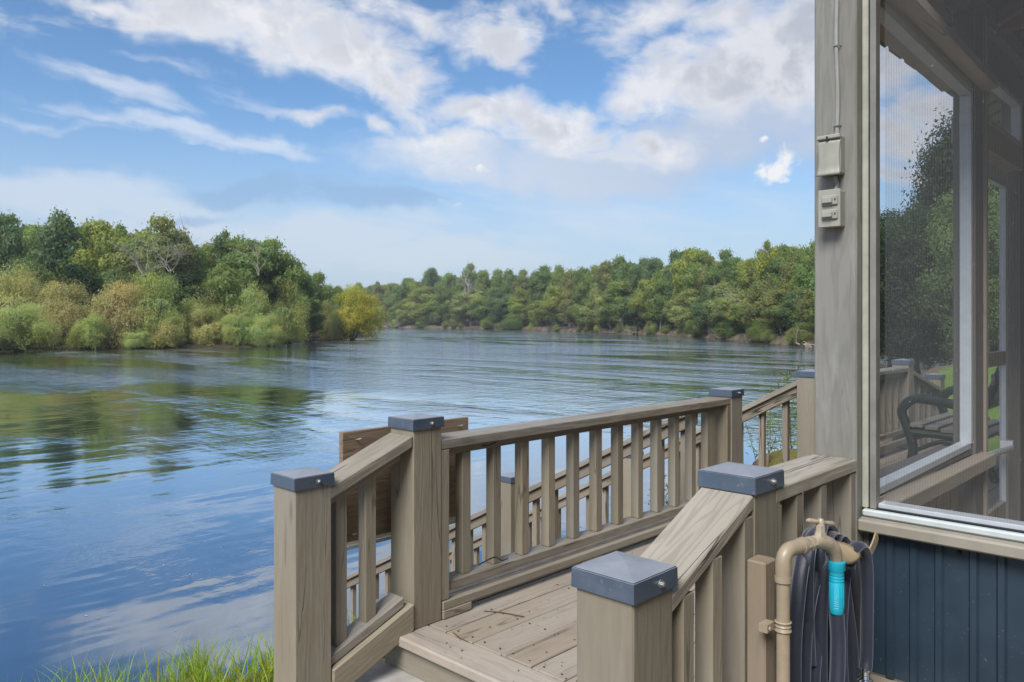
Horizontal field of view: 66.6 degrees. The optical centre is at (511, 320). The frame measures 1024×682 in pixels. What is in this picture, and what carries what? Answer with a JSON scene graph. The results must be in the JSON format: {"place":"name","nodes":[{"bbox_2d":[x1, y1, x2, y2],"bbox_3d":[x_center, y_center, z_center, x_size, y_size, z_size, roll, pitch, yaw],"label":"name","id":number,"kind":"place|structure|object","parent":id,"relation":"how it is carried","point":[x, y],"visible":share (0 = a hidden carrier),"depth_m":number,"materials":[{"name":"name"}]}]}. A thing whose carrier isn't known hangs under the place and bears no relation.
{"place":"outdoors","nodes":[
{"label":"outdoors","id":0,"kind":"place"},
{"bbox_2d":[0,333,368,350],"bbox_3d":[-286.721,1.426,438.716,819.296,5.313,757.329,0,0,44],"label":"bank","id":1,"kind":"structure","parent":0,"point":[217,345],"depth_m":107.03,"materials":[{"name":"soil"}]},
{"bbox_2d":[0,209,30,295],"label":"broadleaf tree","id":2,"kind":"object","parent":1,"relation":"on","point":[11,243],"visible":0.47,"depth_m":119.43,"materials":[{"name":"green plant"}]},
{"bbox_2d":[0,258,50,344],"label":"willow","id":3,"kind":"object","parent":1,"relation":"on","point":[13,290],"visible":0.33,"depth_m":104.29,"materials":[{"name":"green plant"}]},
{"bbox_2d":[0,254,56,302],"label":"bushy tree","id":4,"kind":"object","parent":1,"relation":"on","point":[39,270],"visible":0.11,"depth_m":110.80,"materials":[{"name":"green plant"}]},
{"bbox_2d":[0,300,67,351],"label":"willow","id":5,"kind":"object","parent":1,"relation":"on","point":[19,329],"visible":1,"depth_m":93.00,"materials":[{"name":"green plant"}]},
{"bbox_2d":[22,205,91,290],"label":"broadleaf tree","id":6,"kind":"object","parent":1,"relation":"on","point":[59,238],"visible":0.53,"depth_m":118.84,"materials":[{"name":"green plant"}]},
{"bbox_2d":[28,279,91,345],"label":"willow","id":7,"kind":"object","parent":1,"relation":"on","point":[61,308],"visible":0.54,"depth_m":102.76,"materials":[{"name":"green plant"}]},
{"bbox_2d":[34,260,109,316],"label":"bushy tree","id":8,"kind":"object","parent":1,"relation":"on","point":[83,275],"visible":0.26,"depth_m":111.33,"materials":[{"name":"green plant"}]},
{"bbox_2d":[59,311,113,349],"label":"willow","id":9,"kind":"object","parent":1,"relation":"on","point":[86,332],"visible":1,"depth_m":100.28,"materials":[{"name":"green plant"}]},
{"bbox_2d":[53,216,133,289],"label":"broadleaf tree","id":10,"kind":"object","parent":1,"relation":"on","point":[100,246],"visible":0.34,"depth_m":120.56,"materials":[{"name":"green plant"}]},
{"bbox_2d":[93,266,133,308],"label":"bushy tree","id":11,"kind":"object","parent":1,"relation":"on","point":[118,273],"visible":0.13,"depth_m":112.92,"materials":[{"name":"green plant"}]},
{"bbox_2d":[82,274,153,348],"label":"willow","id":12,"kind":"object","parent":1,"relation":"on","point":[115,313],"visible":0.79,"depth_m":103.18,"materials":[{"name":"green plant"}]},
{"bbox_2d":[118,329,152,348],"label":"bush","id":13,"kind":"object","parent":1,"relation":"on","point":[133,341],"visible":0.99,"depth_m":101.92,"materials":[{"name":"green plant"}]},
{"bbox_2d":[106,211,200,286],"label":"broadleaf tree","id":14,"kind":"object","parent":1,"relation":"on","point":[162,227],"visible":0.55,"depth_m":119.77,"materials":[{"name":"green plant"}]},
{"bbox_2d":[127,260,183,303],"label":"bushy tree","id":15,"kind":"object","parent":1,"relation":"on","point":[149,265],"visible":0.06,"depth_m":114.38,"materials":[{"name":"green plant"}]},
{"bbox_2d":[126,270,189,348],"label":"willow","id":16,"kind":"object","parent":1,"relation":"on","point":[160,301],"visible":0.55,"depth_m":106.07,"materials":[{"name":"green plant"}]},
{"bbox_2d":[109,230,211,275],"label":"bare tree","id":17,"kind":"object","parent":1,"relation":"on","point":[137,265],"visible":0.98,"depth_m":111.95,"materials":[{"name":"grey plant"}]},
{"bbox_2d":[143,312,191,348],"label":"willow","id":18,"kind":"object","parent":1,"relation":"on","point":[170,338],"visible":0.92,"depth_m":104.38,"materials":[{"name":"green plant"}]},
{"bbox_2d":[159,272,216,332],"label":"bushy tree","id":19,"kind":"object","parent":1,"relation":"on","point":[186,280],"visible":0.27,"depth_m":113.58,"materials":[{"name":"green plant"}]},
{"bbox_2d":[181,240,212,298],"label":"broadleaf tree","id":20,"kind":"object","parent":1,"relation":"on","point":[200,270],"visible":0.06,"depth_m":127.30,"materials":[{"name":"green plant"}]},
{"bbox_2d":[177,282,223,342],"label":"willow","id":21,"kind":"object","parent":1,"relation":"on","point":[193,301],"visible":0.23,"depth_m":112.19,"materials":[{"name":"green plant"}]},
{"bbox_2d":[183,300,224,345],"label":"willow","id":22,"kind":"object","parent":1,"relation":"on","point":[205,332],"visible":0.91,"depth_m":109.26,"materials":[{"name":"green plant"}]},
{"bbox_2d":[202,261,245,323],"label":"bushy tree","id":23,"kind":"object","parent":1,"relation":"on","point":[225,283],"visible":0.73,"depth_m":115.11,"materials":[{"name":"green plant"}]},
{"bbox_2d":[209,226,246,266],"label":"broadleaf tree","id":24,"kind":"object","parent":1,"relation":"on","point":[224,244],"visible":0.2,"depth_m":134.50,"materials":[{"name":"green plant"}]},
{"bbox_2d":[208,269,250,339],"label":"willow","id":25,"kind":"object","parent":1,"relation":"on","point":[239,290],"visible":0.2,"depth_m":115.37,"materials":[{"name":"green plant"}]},
{"bbox_2d":[217,312,253,346],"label":"willow","id":26,"kind":"object","parent":1,"relation":"on","point":[232,332],"visible":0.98,"depth_m":109.55,"materials":[{"name":"green plant"}]},
{"bbox_2d":[215,237,282,305],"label":"broadleaf tree","id":27,"kind":"object","parent":1,"relation":"on","point":[236,260],"visible":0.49,"depth_m":121.77,"materials":[{"name":"green plant"}]},
{"bbox_2d":[232,279,277,343],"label":"willow","id":28,"kind":"object","parent":1,"relation":"on","point":[256,304],"visible":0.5,"depth_m":115.55,"materials":[{"name":"green plant"}]},
{"bbox_2d":[247,311,289,346],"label":"willow","id":29,"kind":"object","parent":1,"relation":"on","point":[265,334],"visible":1,"depth_m":110.66,"materials":[{"name":"green plant"}]},
{"bbox_2d":[246,236,310,307],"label":"broadleaf tree","id":30,"kind":"object","parent":1,"relation":"on","point":[292,271],"visible":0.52,"depth_m":124.77,"materials":[{"name":"green plant"}]},
{"bbox_2d":[271,274,311,343],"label":"willow","id":31,"kind":"object","parent":1,"relation":"on","point":[292,312],"visible":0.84,"depth_m":124.24,"materials":[{"name":"green plant"}]},
{"bbox_2d":[290,269,318,312],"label":"broadleaf tree","id":32,"kind":"object","parent":1,"relation":"on","point":[308,284],"visible":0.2,"depth_m":131.57,"materials":[{"name":"green plant"}]},
{"bbox_2d":[302,299,326,337],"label":"bushy tree","id":33,"kind":"object","parent":1,"relation":"on","point":[314,322],"visible":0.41,"depth_m":135.02,"materials":[{"name":"green plant"}]},
{"bbox_2d":[310,269,337,316],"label":"broadleaf tree","id":34,"kind":"object","parent":1,"relation":"on","point":[322,293],"visible":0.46,"depth_m":159.25,"materials":[{"name":"green plant"}]},
{"bbox_2d":[315,298,341,340],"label":"willow","id":35,"kind":"object","parent":1,"relation":"on","point":[331,323],"visible":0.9,"depth_m":143.78,"materials":[{"name":"green plant"}]},
{"bbox_2d":[323,282,390,339],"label":"willow","id":36,"kind":"object","parent":1,"relation":"on","point":[359,319],"visible":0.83,"depth_m":150.12,"materials":[{"name":"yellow plant"}]},
{"bbox_2d":[20,610,356,681],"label":"grass","id":37,"kind":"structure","parent":0,"point":[199,670],"depth_m":3.11,"materials":[{"name":"green plant"}]},
{"bbox_2d":[0,328,952,681],"bbox_3d":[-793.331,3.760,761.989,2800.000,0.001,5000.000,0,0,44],"label":"river","id":38,"kind":"structure","parent":0,"point":[150,532],"depth_m":24.21,"materials":[{"name":"blue liquid"}]},
{"bbox_2d":[0,0,952,291],"label":"sky","id":39,"kind":"structure","parent":0,"point":[384,141],"materials":[{"name":"blue"}]},
{"bbox_2d":[173,365,998,681],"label":"ground","id":40,"kind":"structure","parent":0,"point":[935,369],"depth_m":9.66,"materials":[{"name":"green plant"}]},
{"bbox_2d":[354,660,423,681],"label":"landing","id":41,"kind":"object","parent":40,"relation":"on","point":[380,671],"visible":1,"depth_m":2.84,"materials":[{"name":"wood"}]},
{"bbox_2d":[270,433,413,681],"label":"step railing","id":42,"kind":"object","parent":41,"relation":"on","point":[317,638],"visible":1,"depth_m":2.65,"materials":[{"name":"paint"}]},
{"bbox_2d":[571,462,783,681],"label":"step railing","id":43,"kind":"object","parent":41,"relation":"on","point":[635,618],"visible":1,"depth_m":1.71,"materials":[{"name":"paint"}]},
{"bbox_2d":[376,442,998,681],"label":"deck","id":44,"kind":"structure","parent":40,"relation":"on","point":[502,648],"depth_m":2.90,"materials":[{"name":"brown wood"}]},
{"bbox_2d":[388,387,743,629],"bbox_3d":[0.473,0.759,3.885,0.163,0.801,2.580,0,0,44],"label":"deck railing","id":45,"kind":"object","parent":44,"relation":"on","point":[424,580],"visible":0.91,"depth_m":3.41,"materials":[{"name":"paint"}]},
{"bbox_2d":[339,417,467,541],"bbox_3d":[-0.411,0.625,3.140,0.044,0.415,0.640,0,0,44],"label":"plywood sign","id":46,"kind":"object","parent":45,"relation":"attached to","point":[352,442],"visible":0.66,"depth_m":3.03,"materials":[{"name":"brown wood"}]},
{"bbox_2d":[770,454,855,590],"bbox_3d":[0.785,0.785,2.164,0.142,0.749,0.532,0,0,44],"label":"deck railing","id":47,"kind":"object","parent":44,"relation":"on","point":[818,486],"visible":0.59,"depth_m":2.15,"materials":[{"name":"brown wood"}]},
{"bbox_2d":[837,533,878,563],"bbox_3d":[0.871,0.617,2.088,0.142,0.096,0.301,0,0,37],"label":"hose hanger","id":48,"kind":"object","parent":47,"relation":"attached to","point":[850,555],"visible":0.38,"depth_m":2.01,"materials":[{"name":"beige metal"}]},
{"bbox_2d":[790,524,873,681],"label":"garden hose","id":49,"kind":"object","parent":48,"relation":"hanging from","point":[831,618],"visible":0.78,"depth_m":1.96,"materials":[{"name":"rubber"}]},
{"bbox_2d":[880,359,945,452],"bbox_3d":[3.251,1.004,6.784,0.154,1.312,3.005,0,0,44],"label":"deck railing","id":50,"kind":"object","parent":44,"relation":"attached to","point":[894,391],"visible":0.42,"depth_m":7.03,"materials":[{"name":"paint"}]},
{"bbox_2d":[897,366,998,483],"bbox_3d":[3.582,0.725,6.126,0.734,0.891,1.060,0,0,44],"label":"garden bench","id":51,"kind":"object","parent":44,"relation":"on","point":[940,426],"visible":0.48,"depth_m":5.90,"materials":[{"name":"black metal"}]},
{"bbox_2d":[747,518,842,681],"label":"standpipe","id":52,"kind":"object","parent":40,"relation":"on","point":[769,622],"visible":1,"depth_m":1.79,"materials":[{"name":"beige metal"}]},
{"bbox_2d":[810,203,940,367],"bbox_3d":[23.182,-1.546,48.592,9.087,11.313,9.431,0,0,44],"label":"broadleaf tree","id":53,"kind":"object","parent":40,"relation":"on","point":[882,221],"visible":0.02,"depth_m":47.72,"materials":[{"name":"green plant"}]},
{"bbox_2d":[815,0,1023,681],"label":"screened porch","id":54,"kind":"object","parent":40,"relation":"on","point":[948,559],"visible":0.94,"depth_m":2.36,"materials":[{"name":"grey wood"}]},
{"bbox_2d":[816,133,844,176],"bbox_3d":[0.955,-0.492,2.335,0.070,0.120,0.051,0,0,44],"label":"outlet box","id":55,"kind":"object","parent":54,"relation":"attached to","point":[831,154],"visible":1,"depth_m":2.32,"materials":[{"name":"paint"}]},
{"bbox_2d":[818,188,844,227],"bbox_3d":[0.953,-0.333,2.328,0.066,0.112,0.064,0,0,44],"label":"switch box","id":56,"kind":"object","parent":54,"relation":"attached to","point":[831,208],"visible":1,"depth_m":2.31,"materials":[{"name":"paint"}]},
{"bbox_2d":[833,0,841,188],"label":"cable","id":57,"kind":"object","parent":54,"relation":"attached to","point":[837,81],"visible":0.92,"depth_m":2.34,"materials":[{"name":"grey plastic"}]},
{"bbox_2d":[988,162,1014,518],"bbox_3d":[2.308,0.170,3.759,0.111,1.880,0.900,0,0,44],"label":"door","id":58,"kind":"structure","parent":54,"relation":"in","point":[1000,358],"depth_m":4.06,"materials":[{"name":"metal"}]},
{"bbox_2d":[880,196,989,373],"bbox_3d":[21.508,-1.228,41.310,7.793,10.648,7.444,0,0,-8],"label":"broadleaf tree","id":59,"kind":"object","parent":40,"relation":"on","point":[902,243],"visible":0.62,"depth_m":39.48,"materials":[{"name":"green plant"}]},
{"bbox_2d":[901,103,998,351],"bbox_3d":[26.123,-4.514,44.122,8.845,17.580,9.508,0,0,44],"label":"broadleaf tree","id":60,"kind":"object","parent":40,"relation":"on","point":[937,166],"visible":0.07,"depth_m":44.06,"materials":[{"name":"green plant"}]},
{"bbox_2d":[905,183,998,362],"bbox_3d":[22.456,-1.900,37.716,6.260,10.652,5.980,0,0,-19],"label":"broadleaf tree","id":61,"kind":"object","parent":40,"relation":"on","point":[940,291],"visible":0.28,"depth_m":37.59,"materials":[{"name":"green plant"}]},
{"bbox_2d":[938,366,998,451],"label":"lawn","id":62,"kind":"structure","parent":40,"relation":"on","point":[993,413],"depth_m":13.34,"materials":[{"name":"green plant"}]},
{"bbox_2d":[371,318,998,354],"bbox_3d":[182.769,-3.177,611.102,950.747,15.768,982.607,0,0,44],"label":"bank","id":63,"kind":"structure","parent":0,"point":[778,339],"depth_m":239.16,"materials":[{"name":"soil"}]},
{"bbox_2d":[404,285,437,322],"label":"tree","id":64,"kind":"object","parent":63,"relation":"on","point":[419,311],"visible":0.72,"depth_m":376.52,"materials":[{"name":"green plant"}]},
{"bbox_2d":[420,266,439,323],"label":"broadleaf tree","id":65,"kind":"object","parent":63,"relation":"on","point":[430,278],"visible":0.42,"depth_m":384.37,"materials":[{"name":"green plant"}]},
{"bbox_2d":[425,283,452,325],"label":"tree","id":66,"kind":"object","parent":63,"relation":"on","point":[438,313],"visible":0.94,"depth_m":368.04,"materials":[{"name":"green plant"}]},
{"bbox_2d":[447,287,486,325],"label":"tree","id":67,"kind":"object","parent":63,"relation":"on","point":[459,305],"visible":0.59,"depth_m":341.02,"materials":[{"name":"green plant"}]},
{"bbox_2d":[467,296,490,321],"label":"tree","id":68,"kind":"object","parent":63,"relation":"on","point":[479,310],"visible":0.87,"depth_m":329.86,"materials":[{"name":"green plant"}]},
{"bbox_2d":[483,287,507,322],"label":"tree","id":69,"kind":"object","parent":63,"relation":"on","point":[495,293],"visible":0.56,"depth_m":321.51,"materials":[{"name":"green plant"}]},
{"bbox_2d":[506,287,530,322],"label":"tree","id":70,"kind":"object","parent":63,"relation":"on","point":[517,307],"visible":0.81,"depth_m":306.37,"materials":[{"name":"green plant"}]},
{"bbox_2d":[527,264,553,325],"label":"broadleaf tree","id":71,"kind":"object","parent":63,"relation":"on","point":[540,282],"visible":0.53,"depth_m":291.87,"materials":[{"name":"green plant"}]},
{"bbox_2d":[536,285,568,324],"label":"tree","id":72,"kind":"object","parent":63,"relation":"on","point":[553,295],"visible":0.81,"depth_m":273.14,"materials":[{"name":"green plant"}]},
{"bbox_2d":[556,299,579,327],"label":"tree","id":73,"kind":"object","parent":63,"relation":"on","point":[566,308],"visible":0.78,"depth_m":262.44,"materials":[{"name":"green plant"}]},
{"bbox_2d":[558,268,579,325],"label":"broadleaf tree","id":74,"kind":"object","parent":63,"relation":"on","point":[566,281],"visible":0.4,"depth_m":271.86,"materials":[{"name":"green plant"}]},
{"bbox_2d":[570,266,592,304],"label":"broadleaf tree","id":75,"kind":"object","parent":63,"relation":"on","point":[577,298],"visible":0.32,"depth_m":263.71,"materials":[{"name":"green plant"}]},
{"bbox_2d":[575,265,600,299],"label":"broadleaf tree","id":76,"kind":"object","parent":63,"relation":"on","point":[586,284],"visible":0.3,"depth_m":260.56,"materials":[{"name":"green plant"}]},
{"bbox_2d":[578,292,605,325],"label":"tree","id":77,"kind":"object","parent":63,"relation":"on","point":[588,310],"visible":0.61,"depth_m":243.37,"materials":[{"name":"green plant"}]},
{"bbox_2d":[589,259,612,326],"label":"broadleaf tree","id":78,"kind":"object","parent":63,"relation":"on","point":[604,268],"visible":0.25,"depth_m":249.91,"materials":[{"name":"green plant"}]},
{"bbox_2d":[599,279,634,321],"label":"tree","id":79,"kind":"object","parent":63,"relation":"on","point":[621,289],"visible":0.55,"depth_m":225.82,"materials":[{"name":"green plant"}]},
{"bbox_2d":[605,254,631,321],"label":"broadleaf tree","id":80,"kind":"object","parent":63,"relation":"on","point":[620,266],"visible":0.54,"depth_m":238.84,"materials":[{"name":"green plant"}]},
{"bbox_2d":[614,294,641,326],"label":"tree","id":81,"kind":"object","parent":63,"relation":"on","point":[627,312],"visible":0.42,"depth_m":220.14,"materials":[{"name":"green plant"}]},
{"bbox_2d":[623,279,653,323],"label":"tree","id":82,"kind":"object","parent":63,"relation":"on","point":[638,302],"visible":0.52,"depth_m":210.85,"materials":[{"name":"green plant"}]},
{"bbox_2d":[314,244,990,330],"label":"woods","id":83,"kind":"object","parent":63,"relation":"on","point":[548,320],"visible":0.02,"depth_m":251.42,"materials":[{"name":"green plant"}]},
{"bbox_2d":[643,277,672,330],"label":"tree","id":84,"kind":"object","parent":63,"relation":"on","point":[656,302],"visible":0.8,"depth_m":206.14,"materials":[{"name":"green plant"}]},
{"bbox_2d":[660,247,683,327],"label":"broadleaf tree","id":85,"kind":"object","parent":63,"relation":"on","point":[674,255],"visible":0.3,"depth_m":206.65,"materials":[{"name":"green plant"}]},
{"bbox_2d":[668,247,700,306],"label":"broadleaf tree","id":86,"kind":"object","parent":63,"relation":"on","point":[689,256],"visible":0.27,"depth_m":189.03,"materials":[{"name":"green plant"}]},
{"bbox_2d":[670,288,699,326],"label":"tree","id":87,"kind":"object","parent":63,"relation":"on","point":[686,297],"visible":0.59,"depth_m":180.68,"materials":[{"name":"green plant"}]},
{"bbox_2d":[676,248,712,296],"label":"broadleaf tree","id":88,"kind":"object","parent":63,"relation":"on","point":[689,280],"visible":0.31,"depth_m":184.12,"materials":[{"name":"green plant"}]},
{"bbox_2d":[686,283,717,332],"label":"tree","id":89,"kind":"object","parent":63,"relation":"on","point":[701,319],"visible":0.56,"depth_m":168.24,"materials":[{"name":"green plant"}]},
{"bbox_2d":[700,280,738,325],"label":"tree","id":90,"kind":"object","parent":63,"relation":"on","point":[710,305],"visible":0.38,"depth_m":159.12,"materials":[{"name":"green plant"}]},
{"bbox_2d":[704,247,743,286],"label":"broadleaf tree","id":91,"kind":"object","parent":63,"relation":"on","point":[714,273],"visible":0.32,"depth_m":171.72,"materials":[{"name":"green plant"}]},
{"bbox_2d":[713,292,740,326],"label":"tree","id":92,"kind":"object","parent":63,"relation":"on","point":[724,306],"visible":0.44,"depth_m":152.19,"materials":[{"name":"green plant"}]},
{"bbox_2d":[715,258,740,293],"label":"broadleaf tree","id":93,"kind":"object","parent":63,"relation":"on","point":[731,279],"visible":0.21,"depth_m":162.61,"materials":[{"name":"green plant"}]},
{"bbox_2d":[710,322,745,337],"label":"bank bush","id":94,"kind":"object","parent":63,"relation":"on","point":[725,329],"visible":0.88,"depth_m":151.68,"materials":[{"name":"green plant"}]},
{"bbox_2d":[735,257,755,298],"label":"broadleaf tree","id":95,"kind":"object","parent":63,"relation":"on","point":[742,267],"visible":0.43,"depth_m":152.51,"materials":[{"name":"green plant"}]},
{"bbox_2d":[735,279,775,328],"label":"tree","id":96,"kind":"object","parent":63,"relation":"on","point":[752,306],"visible":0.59,"depth_m":135.18,"materials":[{"name":"green plant"}]},
{"bbox_2d":[752,239,789,289],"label":"broadleaf tree","id":97,"kind":"object","parent":63,"relation":"on","point":[761,263],"visible":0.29,"depth_m":140.03,"materials":[{"name":"green plant"}]},
{"bbox_2d":[757,288,792,335],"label":"tree","id":98,"kind":"object","parent":63,"relation":"on","point":[770,299],"visible":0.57,"depth_m":126.71,"materials":[{"name":"green plant"}]},
{"bbox_2d":[763,244,794,332],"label":"broadleaf tree","id":99,"kind":"object","parent":63,"relation":"on","point":[777,263],"visible":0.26,"depth_m":138.02,"materials":[{"name":"green plant"}]},
{"bbox_2d":[776,246,798,292],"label":"broadleaf tree","id":100,"kind":"object","parent":63,"relation":"on","point":[791,257],"visible":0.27,"depth_m":135.15,"materials":[{"name":"green plant"}]},
{"bbox_2d":[773,289,804,327],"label":"tree","id":101,"kind":"object","parent":63,"relation":"on","point":[790,299],"visible":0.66,"depth_m":122.23,"materials":[{"name":"green plant"}]},
{"bbox_2d":[784,321,814,343],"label":"bank bush","id":102,"kind":"object","parent":63,"relation":"on","point":[805,333],"visible":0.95,"depth_m":115.17,"materials":[{"name":"green plant"}]},
{"bbox_2d":[786,244,814,293],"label":"broadleaf tree","id":103,"kind":"object","parent":63,"relation":"on","point":[805,263],"visible":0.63,"depth_m":127.21,"materials":[{"name":"green plant"}]},
{"bbox_2d":[793,286,814,331],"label":"tree","id":104,"kind":"object","parent":63,"relation":"on","point":[802,307],"visible":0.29,"depth_m":115.95,"materials":[{"name":"green plant"}]},
{"bbox_3d":[-0.158,2.515,7.028,4.635,2.647,1.159,0,0,44],"label":"river stairs","id":105,"kind":"object","parent":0,"visible":0},
{"bbox_2d":[347,413,698,623],"bbox_3d":[-0.471,2.217,6.496,4.820,3.498,0.221,0,0,44],"label":"stair railing","id":106,"kind":"object","parent":105,"relation":"attached to","point":[478,519],"visible":0.18,"depth_m":5.92,"materials":[{"name":"brown wood"}]},
{"bbox_2d":[449,369,814,571],"bbox_3d":[0.397,2.187,7.290,4.973,3.666,0.229,0,0,44],"label":"stair railing","id":107,"kind":"object","parent":105,"relation":"attached to","point":[801,388],"visible":0.16,"depth_m":5.89,"materials":[{"name":"brown wood"}]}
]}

